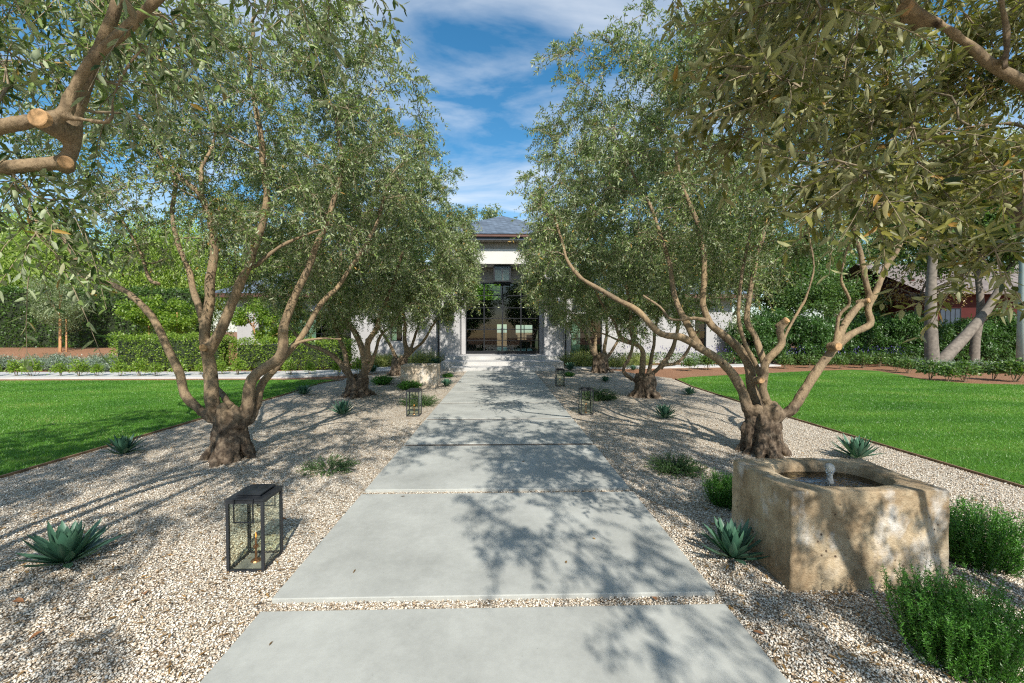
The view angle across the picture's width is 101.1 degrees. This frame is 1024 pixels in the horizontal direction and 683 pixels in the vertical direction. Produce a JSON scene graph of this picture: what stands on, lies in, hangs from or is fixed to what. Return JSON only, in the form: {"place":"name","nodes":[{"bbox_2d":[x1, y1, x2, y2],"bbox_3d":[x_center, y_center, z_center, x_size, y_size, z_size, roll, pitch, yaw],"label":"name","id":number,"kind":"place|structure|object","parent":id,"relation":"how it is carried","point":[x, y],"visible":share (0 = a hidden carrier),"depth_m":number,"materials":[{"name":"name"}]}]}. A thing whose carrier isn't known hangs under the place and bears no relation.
{"place":"outdoors","nodes":[
{"label":"outdoors","id":0,"kind":"place"},
{"bbox_2d":[0,379,333,474],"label":"lawn","id":1,"kind":"structure","parent":0,"point":[52,440],"depth_m":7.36,"materials":[{"name":"green plant"}]},
{"bbox_2d":[0,364,780,378],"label":"pavement","id":2,"kind":"structure","parent":0,"point":[188,375],"depth_m":15.30,"materials":[{"name":"grey concrete"}]},
{"bbox_2d":[272,492,714,603],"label":"path","id":3,"kind":"structure","parent":0,"point":[449,546],"depth_m":2.99,"materials":[{"name":"concrete"}]},
{"bbox_2d":[200,604,788,682],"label":"path","id":4,"kind":"structure","parent":0,"point":[700,643],"depth_m":2.09,"materials":[{"name":"concrete"}]},
{"bbox_2d":[365,445,628,492],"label":"path","id":5,"kind":"structure","parent":0,"point":[489,468],"depth_m":4.75,"materials":[{"name":"concrete"}]},
{"bbox_2d":[404,419,592,444],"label":"path","id":6,"kind":"structure","parent":0,"point":[521,431],"depth_m":6.53,"materials":[{"name":"concrete"}]},
{"bbox_2d":[426,403,571,419],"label":"path","id":7,"kind":"structure","parent":0,"point":[496,410],"depth_m":8.24,"materials":[{"name":"concrete"}]},
{"bbox_2d":[440,392,558,402],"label":"path","id":8,"kind":"structure","parent":0,"point":[499,397],"depth_m":9.98,"materials":[{"name":"concrete"}]},
{"bbox_2d":[450,384,549,391],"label":"path","id":9,"kind":"structure","parent":0,"point":[499,388],"depth_m":11.55,"materials":[{"name":"concrete"}]},
{"bbox_2d":[456,377,543,383],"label":"path","id":10,"kind":"structure","parent":0,"point":[523,380],"depth_m":13.43,"materials":[{"name":"concrete"}]},
{"bbox_2d":[462,371,537,377],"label":"path","id":11,"kind":"structure","parent":0,"point":[477,374],"depth_m":15.30,"materials":[{"name":"concrete"}]},
{"bbox_2d":[0,368,1023,682],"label":"gravel bed","id":12,"kind":"object","parent":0,"point":[314,406],"visible":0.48,"depth_m":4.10,"materials":[{"name":"beige gravel"}]},
{"bbox_2d":[10,518,125,567],"bbox_3d":[-3.054,1.377,2.882,0.603,0.280,0.578,0,1,-1],"label":"agave","id":13,"kind":"object","parent":12,"relation":"on","point":[64,544],"visible":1,"depth_m":2.85,"materials":[{"name":"green plant"}]},
{"bbox_2d":[99,434,147,453],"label":"agave","id":14,"kind":"object","parent":12,"relation":"on","point":[122,444],"visible":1,"depth_m":5.41,"materials":[{"name":"green plant"}]},
{"bbox_2d":[0,0,409,371],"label":"olive tree","id":15,"kind":"object","parent":12,"relation":"on","point":[113,33],"visible":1,"depth_m":2.23,"materials":[{"name":"green plant"}]},
{"bbox_2d":[0,0,450,467],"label":"olive tree","id":16,"kind":"object","parent":12,"relation":"on","point":[230,422],"visible":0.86,"depth_m":5.32,"materials":[{"name":"green plant"}]},
{"bbox_2d":[224,484,282,571],"bbox_3d":[-1.771,1.274,2.909,0.253,0.507,0.279,0,1,-1],"label":"lantern","id":17,"kind":"object","parent":12,"relation":"on","point":[257,494],"visible":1,"depth_m":2.85,"materials":[{"name":"metal"}]},
{"bbox_2d":[295,453,360,477],"bbox_3d":[-2.125,1.395,4.886,0.701,0.198,0.669,-1,2,-28],"label":"rosemary","id":18,"kind":"object","parent":12,"relation":"on","point":[332,465],"visible":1,"depth_m":4.84,"materials":[{"name":"green plant"}]},
{"bbox_2d":[329,400,353,414],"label":"agave","id":19,"kind":"object","parent":12,"relation":"on","point":[342,408],"visible":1,"depth_m":7.95,"materials":[{"name":"green plant"}]},
{"bbox_2d":[206,101,483,398],"bbox_3d":[-3.970,-1.733,10.183,6.701,6.437,5.975,0,1,-1],"label":"olive tree","id":20,"kind":"object","parent":12,"relation":"on","point":[425,297],"visible":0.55,"depth_m":9.73,"materials":[{"name":"green plant"}]},
{"bbox_2d":[370,374,396,384],"bbox_3d":[-3.900,1.150,12.742,0.807,0.334,0.805,-1,2,-41],"label":"rosemary","id":21,"kind":"object","parent":12,"relation":"on","point":[380,379],"visible":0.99,"depth_m":12.60,"materials":[{"name":"plant"}]},
{"bbox_2d":[305,205,489,375],"bbox_3d":[-4.226,-1.775,15.385,6.892,6.287,5.797,0,1,-1],"label":"olive tree","id":22,"kind":"object","parent":12,"relation":"on","point":[467,298],"visible":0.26,"depth_m":15.08,"materials":[{"name":"green plant"}]},
{"bbox_2d":[394,379,422,389],"bbox_3d":[-2.817,1.186,11.609,0.760,0.314,0.757,0,1,11],"label":"rosemary","id":23,"kind":"object","parent":12,"relation":"on","point":[408,384],"visible":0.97,"depth_m":11.50,"materials":[{"name":"plant"}]},
{"bbox_2d":[406,388,421,415],"bbox_3d":[-1.866,1.150,8.020,0.253,0.507,0.279,0,1,-1],"label":"lantern","id":24,"kind":"object","parent":12,"relation":"on","point":[418,390],"visible":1,"depth_m":7.93,"materials":[{"name":"black metal"}]},
{"bbox_2d":[399,392,440,407],"bbox_3d":[-2.022,1.246,9.188,0.945,0.294,0.920,0,1,-2],"label":"rosemary","id":25,"kind":"object","parent":12,"relation":"on","point":[414,402],"visible":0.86,"depth_m":9.06,"materials":[{"name":"green plant"}]},
{"bbox_2d":[401,363,439,386],"bbox_3d":[-2.678,1.001,12.375,1.044,0.678,0.740,0,1,-1],"label":"stone trough","id":26,"kind":"object","parent":12,"relation":"on","point":[427,374],"visible":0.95,"depth_m":12.02,"materials":[{"name":"beige stone"}]},
{"bbox_2d":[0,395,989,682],"bbox_3d":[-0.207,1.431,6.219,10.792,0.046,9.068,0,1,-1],"label":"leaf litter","id":27,"kind":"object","parent":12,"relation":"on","point":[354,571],"visible":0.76,"depth_m":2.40,"materials":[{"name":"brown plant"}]},
{"bbox_2d":[578,387,593,414],"bbox_3d":[1.437,1.146,8.181,0.253,0.507,0.279,0,1,-1],"label":"lantern","id":28,"kind":"object","parent":12,"relation":"on","point":[581,389],"visible":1,"depth_m":8.10,"materials":[{"name":"black metal"}]},
{"bbox_2d":[578,386,620,401],"bbox_3d":[2.031,1.212,9.948,1.029,0.329,1.056,1,2,36],"label":"rosemary","id":29,"kind":"object","parent":12,"relation":"on","point":[602,394],"visible":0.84,"depth_m":9.80,"materials":[{"name":"green plant"}]},
{"bbox_2d":[517,212,696,373],"bbox_3d":[3.454,-1.789,16.259,6.726,6.274,5.441,0,1,-1],"label":"olive tree","id":30,"kind":"object","parent":12,"relation":"on","point":[600,364],"visible":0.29,"depth_m":16.05,"materials":[{"name":"green plant"}]},
{"bbox_2d":[510,114,792,398],"bbox_3d":[3.139,-1.768,10.213,6.444,6.513,5.908,0,1,-1],"label":"olive tree","id":31,"kind":"object","parent":12,"relation":"on","point":[645,385],"visible":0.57,"depth_m":9.56,"materials":[{"name":"green plant"}]},
{"bbox_2d":[653,404,677,417],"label":"agave","id":32,"kind":"object","parent":12,"relation":"on","point":[664,410],"visible":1,"depth_m":7.64,"materials":[{"name":"plant"}]},
{"bbox_2d":[643,452,709,478],"bbox_3d":[1.874,1.381,4.823,0.734,0.229,0.715,1,2,24],"label":"rosemary","id":33,"kind":"object","parent":12,"relation":"on","point":[679,467],"visible":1,"depth_m":4.75,"materials":[{"name":"green plant"}]},
{"bbox_2d":[701,467,732,509],"bbox_3d":[1.993,1.354,3.859,0.486,0.307,0.468,1,2,34],"label":"rosemary","id":34,"kind":"object","parent":12,"relation":"on","point":[720,494],"visible":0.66,"depth_m":3.83,"materials":[{"name":"green plant"}]},
{"bbox_2d":[700,516,768,565],"bbox_3d":[1.537,1.384,2.946,0.496,0.264,0.464,0,1,-15],"label":"agave","id":35,"kind":"object","parent":12,"relation":"on","point":[733,540],"visible":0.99,"depth_m":2.91,"materials":[{"name":"green plant"}]},
{"bbox_2d":[506,0,1023,458],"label":"olive tree","id":36,"kind":"object","parent":12,"relation":"on","point":[761,427],"visible":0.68,"depth_m":5.62,"materials":[{"name":"green plant"}]},
{"bbox_2d":[632,0,1023,343],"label":"olive tree","id":37,"kind":"object","parent":12,"relation":"on","point":[770,46],"visible":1,"depth_m":1.90,"materials":[{"name":"green plant"}]},
{"bbox_2d":[732,458,949,592],"bbox_3d":[2.201,1.204,2.925,1.015,0.730,0.695,0,1,-1],"label":"stone fountain","id":38,"kind":"object","parent":12,"relation":"on","point":[834,525],"visible":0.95,"depth_m":2.59,"materials":[{"name":"stone"}]},
{"bbox_2d":[829,433,883,457],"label":"agave","id":39,"kind":"object","parent":12,"relation":"on","point":[857,447],"visible":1,"depth_m":5.22,"materials":[{"name":"green plant"}]},
{"bbox_2d":[869,558,1023,682],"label":"rosemary","id":40,"kind":"object","parent":12,"relation":"on","point":[951,624],"visible":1,"depth_m":1.97,"materials":[{"name":"green plant"}]},
{"bbox_2d":[949,495,1023,576],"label":"rosemary","id":41,"kind":"object","parent":12,"relation":"on","point":[968,536],"visible":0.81,"depth_m":2.79,"materials":[{"name":"green plant"}]},
{"bbox_2d":[0,332,1023,383],"bbox_3d":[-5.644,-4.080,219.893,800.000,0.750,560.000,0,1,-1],"label":"ground","id":42,"kind":"structure","parent":0,"point":[678,373],"depth_m":17.50,"materials":[{"name":"brown soil"}]},
{"bbox_2d":[4,359,24,375],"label":"box shrub","id":43,"kind":"object","parent":42,"relation":"on","point":[13,367],"visible":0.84,"depth_m":14.80,"materials":[{"name":"green plant"}]},
{"bbox_2d":[0,354,33,369],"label":"lavender","id":44,"kind":"object","parent":42,"relation":"on","point":[3,362],"visible":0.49,"depth_m":17.09,"materials":[{"name":"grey plant"}]},
{"bbox_2d":[17,357,48,375],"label":"box shrub","id":45,"kind":"object","parent":42,"relation":"on","point":[38,367],"visible":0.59,"depth_m":14.75,"materials":[{"name":"green plant"}]},
{"bbox_2d":[0,194,90,254],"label":"pepper tree","id":46,"kind":"object","parent":42,"relation":"on","point":[14,215],"visible":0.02,"depth_m":30.96,"materials":[{"name":"green plant"}]},
{"bbox_2d":[20,352,81,369],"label":"lavender","id":47,"kind":"object","parent":42,"relation":"on","point":[51,357],"visible":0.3,"depth_m":17.49,"materials":[{"name":"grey plant"}]},
{"bbox_2d":[20,272,93,351],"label":"young olive","id":48,"kind":"object","parent":42,"relation":"on","point":[73,309],"visible":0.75,"depth_m":20.28,"materials":[{"name":"green plant"}]},
{"bbox_2d":[46,361,69,375],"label":"box shrub","id":49,"kind":"object","parent":42,"relation":"on","point":[60,368],"visible":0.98,"depth_m":14.84,"materials":[{"name":"green plant"}]},
{"bbox_2d":[0,220,116,292],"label":"pepper tree","id":50,"kind":"object","parent":42,"relation":"on","point":[6,262],"visible":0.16,"depth_m":26.63,"materials":[{"name":"green plant"}]},
{"bbox_2d":[40,356,85,370],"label":"lavender","id":51,"kind":"object","parent":42,"relation":"on","point":[49,365],"visible":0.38,"depth_m":16.99,"materials":[{"name":"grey plant"}]},
{"bbox_2d":[68,358,91,375],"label":"box shrub","id":52,"kind":"object","parent":42,"relation":"on","point":[77,367],"visible":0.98,"depth_m":14.72,"materials":[{"name":"green plant"}]},
{"bbox_2d":[67,357,117,371],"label":"lavender","id":53,"kind":"object","parent":42,"relation":"on","point":[107,367],"visible":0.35,"depth_m":16.44,"materials":[{"name":"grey plant"}]},
{"bbox_2d":[0,285,215,347],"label":"hedge","id":54,"kind":"object","parent":42,"relation":"on","point":[105,322],"visible":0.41,"depth_m":22.74,"materials":[{"name":"green plant"}]},
{"bbox_2d":[109,356,132,375],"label":"box shrub","id":55,"kind":"object","parent":42,"relation":"on","point":[120,366],"visible":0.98,"depth_m":14.73,"materials":[{"name":"green plant"}]},
{"bbox_2d":[128,356,150,375],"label":"box shrub","id":56,"kind":"object","parent":42,"relation":"on","point":[138,367],"visible":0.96,"depth_m":14.82,"materials":[{"name":"green plant"}]},
{"bbox_2d":[112,294,177,335],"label":"young tree","id":57,"kind":"object","parent":42,"relation":"on","point":[136,316],"visible":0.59,"depth_m":18.38,"materials":[{"name":"green plant"}]},
{"bbox_2d":[72,198,247,338],"bbox_3d":[-24.264,-4.315,30.694,11.590,11.860,10.138,0,1,-1],"label":"pepper tree","id":58,"kind":"object","parent":42,"relation":"on","point":[166,279],"visible":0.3,"depth_m":28.09,"materials":[{"name":"green plant"}]},
{"bbox_2d":[143,296,198,339],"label":"young tree","id":59,"kind":"object","parent":42,"relation":"on","point":[182,322],"visible":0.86,"depth_m":18.85,"materials":[{"name":"green plant"}]},
{"bbox_2d":[0,379,343,477],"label":"lawn edging","id":60,"kind":"object","parent":42,"relation":"on","point":[54,461],"visible":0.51,"depth_m":5.62,"materials":[{"name":"brown metal"}]},
{"bbox_2d":[106,329,238,371],"bbox_3d":[-13.827,0.372,17.273,4.865,1.743,1.516,0,1,-1],"label":"hedge","id":61,"kind":"object","parent":42,"relation":"on","point":[146,346],"visible":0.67,"depth_m":16.94,"materials":[{"name":"green plant"}]},
{"bbox_2d":[226,353,249,374],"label":"box shrub","id":62,"kind":"object","parent":42,"relation":"on","point":[238,365],"visible":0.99,"depth_m":15.28,"materials":[{"name":"green plant"}]},
{"bbox_2d":[230,298,274,344],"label":"young tree","id":63,"kind":"object","parent":42,"relation":"on","point":[238,318],"visible":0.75,"depth_m":18.75,"materials":[{"name":"green plant"}]},
{"bbox_2d":[260,307,306,341],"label":"young tree","id":64,"kind":"object","parent":42,"relation":"on","point":[274,332],"visible":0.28,"depth_m":18.52,"materials":[{"name":"green plant"}]},
{"bbox_2d":[229,334,357,370],"bbox_3d":[-9.215,0.457,17.795,5.175,1.554,1.425,0,1,-1],"label":"hedge","id":65,"kind":"object","parent":42,"relation":"on","point":[257,354],"visible":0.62,"depth_m":17.46,"materials":[{"name":"green plant"}]},
{"bbox_2d":[368,352,392,366],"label":"shrub","id":66,"kind":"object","parent":42,"relation":"on","point":[382,361],"depth_m":18.98,"materials":[{"name":"plant"}]},
{"bbox_2d":[407,346,443,363],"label":"feather grass","id":67,"kind":"object","parent":42,"relation":"on","point":[418,357],"depth_m":19.58,"materials":[{"name":"green plant"}]},
{"bbox_2d":[458,203,505,222],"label":"garden tree","id":68,"kind":"object","parent":42,"relation":"on","point":[490,212],"visible":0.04,"depth_m":44.02,"materials":[{"name":"green plant"}]},
{"bbox_2d":[215,216,755,370],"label":"house","id":69,"kind":"structure","parent":42,"relation":"on","point":[460,349],"depth_m":21.40,"materials":[{"name":"paint"}]},
{"bbox_2d":[469,320,483,335],"bbox_3d":[-2.026,-0.791,24.364,0.940,0.940,0.040,0,1,-1],"label":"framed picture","id":70,"kind":"object","parent":69,"relation":"attached to","point":[476,324],"visible":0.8,"depth_m":24.36,"materials":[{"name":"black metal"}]},
{"bbox_2d":[493,265,510,282],"bbox_3d":[-0.487,-3.346,20.869,0.860,0.838,0.620,0,1,-1],"label":"pendant lantern","id":71,"kind":"object","parent":69,"relation":"hanging from","point":[502,267],"visible":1,"depth_m":20.58,"materials":[{"name":"black metal"}]},
{"bbox_2d":[466,283,538,353],"bbox_3d":[-0.484,-1.182,21.552,3.760,3.623,0.080,0,1,-1],"label":"door","id":72,"kind":"structure","parent":69,"relation":"in","point":[467,352],"depth_m":21.53,"materials":[{"name":"black metal"}]},
{"bbox_2d":[475,284,499,299],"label":"garden tree","id":73,"kind":"object","parent":42,"relation":"on","point":[493,287],"visible":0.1,"depth_m":35.90,"materials":[{"name":"green plant"}]},
{"bbox_2d":[405,443,591,445],"bbox_3d":[-0.179,1.468,5.850,2.600,0.061,0.108,0,1,-1],"label":"path joint","id":74,"kind":"object","parent":42,"relation":"on","point":[494,444],"visible":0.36,"depth_m":5.87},
{"bbox_2d":[557,349,592,366],"bbox_3d":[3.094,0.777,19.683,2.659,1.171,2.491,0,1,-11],"label":"feather grass","id":75,"kind":"object","parent":42,"relation":"on","point":[577,355],"depth_m":19.48,"materials":[{"name":"green plant"}]},
{"bbox_2d":[608,355,634,368],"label":"feather grass","id":76,"kind":"object","parent":42,"relation":"on","point":[617,362],"depth_m":18.56,"materials":[{"name":"plant"}]},
{"bbox_2d":[618,350,657,365],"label":"shrub","id":77,"kind":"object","parent":42,"relation":"on","point":[636,360],"depth_m":19.59,"materials":[{"name":"plant"}]},
{"bbox_2d":[607,345,733,364],"bbox_3d":[7.686,0.664,20.446,6.136,1.024,1.700,0,1,-1],"label":"salvia","id":78,"kind":"object","parent":42,"relation":"on","point":[723,354],"visible":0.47,"depth_m":20.39,"materials":[{"name":"green plant"}]},
{"bbox_2d":[692,212,798,314],"bbox_3d":[19.470,-5.852,38.329,10.907,13.278,12.097,0,1,-1],"label":"garden tree","id":79,"kind":"object","parent":42,"relation":"on","point":[762,297],"visible":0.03,"depth_m":35.37,"materials":[{"name":"green plant"}]},
{"bbox_2d":[724,309,777,363],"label":"hedge shrub","id":80,"kind":"object","parent":42,"relation":"on","point":[762,327],"visible":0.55,"depth_m":20.39,"materials":[{"name":"green plant"}]},
{"bbox_2d":[750,303,798,363],"bbox_3d":[13.147,-0.397,21.230,2.602,3.231,2.247,0,1,-1],"label":"hedge shrub","id":81,"kind":"object","parent":42,"relation":"on","point":[778,316],"visible":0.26,"depth_m":20.75,"materials":[{"name":"green plant"}]},
{"bbox_2d":[743,229,858,346],"bbox_3d":[24.543,-4.718,37.194,10.776,11.039,10.530,0,1,-1],"label":"garden tree","id":82,"kind":"object","parent":42,"relation":"on","point":[810,261],"visible":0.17,"depth_m":34.67,"materials":[{"name":"green plant"}]},
{"bbox_2d":[786,311,837,364],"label":"hedge shrub","id":83,"kind":"object","parent":42,"relation":"on","point":[805,336],"visible":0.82,"depth_m":20.19,"materials":[{"name":"green plant"}]},
{"bbox_2d":[765,261,893,344],"bbox_3d":[23.031,-2.454,30.515,8.321,6.923,5.862,0,1,-1],"label":"broad shrub","id":84,"kind":"object","parent":42,"relation":"on","point":[828,296],"visible":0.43,"depth_m":29.70,"materials":[{"name":"green plant"}]},
{"bbox_2d":[813,315,867,363],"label":"hedge shrub","id":85,"kind":"object","parent":42,"relation":"on","point":[849,344],"visible":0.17,"depth_m":20.70,"materials":[{"name":"green plant"}]},
{"bbox_2d":[777,215,915,274],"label":"garden tree","id":86,"kind":"object","parent":42,"relation":"on","point":[866,253],"visible":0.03,"depth_m":39.89,"materials":[{"name":"green plant"}]},
{"bbox_2d":[675,378,1023,488],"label":"lawn edging","id":87,"kind":"object","parent":42,"relation":"on","point":[952,465],"visible":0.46,"depth_m":5.49,"materials":[{"name":"brown metal"}]},
{"bbox_2d":[784,346,916,365],"bbox_3d":[15.994,0.686,20.035,6.102,1.019,1.733,0,1,-1],"label":"salvia","id":88,"kind":"object","parent":42,"relation":"on","point":[849,355],"visible":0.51,"depth_m":19.93,"materials":[{"name":"green plant"}]},
{"bbox_2d":[851,351,873,367],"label":"bed shrub","id":89,"kind":"object","parent":42,"relation":"on","point":[863,358],"visible":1,"depth_m":18.51,"materials":[{"name":"green plant"}]},
{"bbox_2d":[848,312,894,363],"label":"hedge shrub","id":90,"kind":"object","parent":42,"relation":"on","point":[878,331],"visible":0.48,"depth_m":20.71,"materials":[{"name":"green plant"}]},
{"bbox_2d":[894,355,919,372],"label":"bed shrub","id":91,"kind":"object","parent":42,"relation":"on","point":[907,363],"visible":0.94,"depth_m":16.25,"materials":[{"name":"green plant"}]},
{"bbox_2d":[872,308,943,358],"bbox_3d":[19.569,0.048,20.777,2.797,3.436,2.267,0,1,-1],"label":"hedge shrub","id":92,"kind":"object","parent":42,"relation":"on","point":[906,324],"visible":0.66,"depth_m":20.39,"materials":[{"name":"green plant"}]},
{"bbox_2d":[807,264,1018,347],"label":"red house","id":93,"kind":"structure","parent":42,"relation":"on","point":[968,309],"depth_m":28.08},
{"bbox_2d":[939,308,960,330],"bbox_3d":[28.311,-1.410,27.194,1.400,1.500,0.030,0,1,-1],"label":"window","id":94,"kind":"structure","parent":93,"relation":"in","point":[955,312],"depth_m":27.19,"materials":[{"name":"grey glass"}]},
{"bbox_2d":[912,353,947,379],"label":"bed shrub","id":95,"kind":"object","parent":42,"relation":"on","point":[930,365],"visible":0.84,"depth_m":14.00,"materials":[{"name":"green plant"}]},
{"bbox_2d":[876,270,984,314],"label":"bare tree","id":96,"kind":"object","parent":42,"relation":"on","point":[913,294],"visible":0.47,"depth_m":22.30,"materials":[{"name":"green plant"}]},
{"bbox_2d":[843,143,1023,361],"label":"twin trunk tree","id":97,"kind":"object","parent":42,"relation":"on","point":[955,346],"visible":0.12,"depth_m":18.13,"materials":[{"name":"green plant"}]},
{"bbox_2d":[902,319,966,357],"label":"hedge shrub","id":98,"kind":"object","parent":42,"relation":"on","point":[945,332],"visible":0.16,"depth_m":20.79,"materials":[{"name":"green plant"}]},
{"bbox_2d":[930,362,965,380],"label":"bed shrub","id":99,"kind":"object","parent":42,"relation":"on","point":[947,371],"visible":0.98,"depth_m":13.33,"materials":[{"name":"green plant"}]},
{"bbox_2d":[902,174,1018,361],"bbox_3d":[21.523,-3.699,20.160,5.758,9.832,6.329,1,2,41],"label":"grey tree","id":100,"kind":"object","parent":42,"relation":"on","point":[974,346],"visible":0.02,"depth_m":19.11,"materials":[{"name":"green plant"}]},
{"bbox_2d":[951,356,982,381],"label":"bed shrub","id":101,"kind":"object","parent":42,"relation":"on","point":[971,369],"visible":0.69,"depth_m":13.40,"materials":[{"name":"green plant"}]},
{"bbox_2d":[946,314,1006,362],"bbox_3d":[22.870,-0.032,20.994,2.532,2.798,2.652,0,1,-1],"label":"hedge shrub","id":102,"kind":"object","parent":42,"relation":"on","point":[989,349],"visible":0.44,"depth_m":20.47,"materials":[{"name":"green plant"}]},
{"bbox_2d":[976,355,1009,379],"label":"bed shrub","id":103,"kind":"object","parent":42,"relation":"on","point":[988,368],"visible":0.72,"depth_m":14.01,"materials":[{"name":"green plant"}]},
{"bbox_2d":[973,307,1016,360],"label":"hedge shrub","id":104,"kind":"object","parent":42,"relation":"on","point":[1009,339],"visible":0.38,"depth_m":20.66,"materials":[{"name":"green plant"}]},
{"bbox_2d":[990,357,1023,381],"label":"bed shrub","id":105,"kind":"object","parent":42,"relation":"on","point":[1015,368],"visible":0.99,"depth_m":13.51,"materials":[{"name":"green plant"}]},
{"bbox_2d":[1015,239,1023,361],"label":"utility pole","id":106,"kind":"object","parent":42,"relation":"on","point":[1020,340],"visible":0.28,"depth_m":17.08,"materials":[{"name":"paint"}]},
{"bbox_2d":[0,0,1023,332],"label":"sky","id":107,"kind":"structure","parent":0,"point":[477,55],"materials":[{"name":"blue"}]},
{"bbox_2d":[678,370,1023,484],"bbox_3d":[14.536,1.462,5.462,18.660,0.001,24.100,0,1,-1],"label":"lawn","id":108,"kind":"structure","parent":0,"point":[929,432],"depth_m":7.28,"materials":[{"name":"green plant"}]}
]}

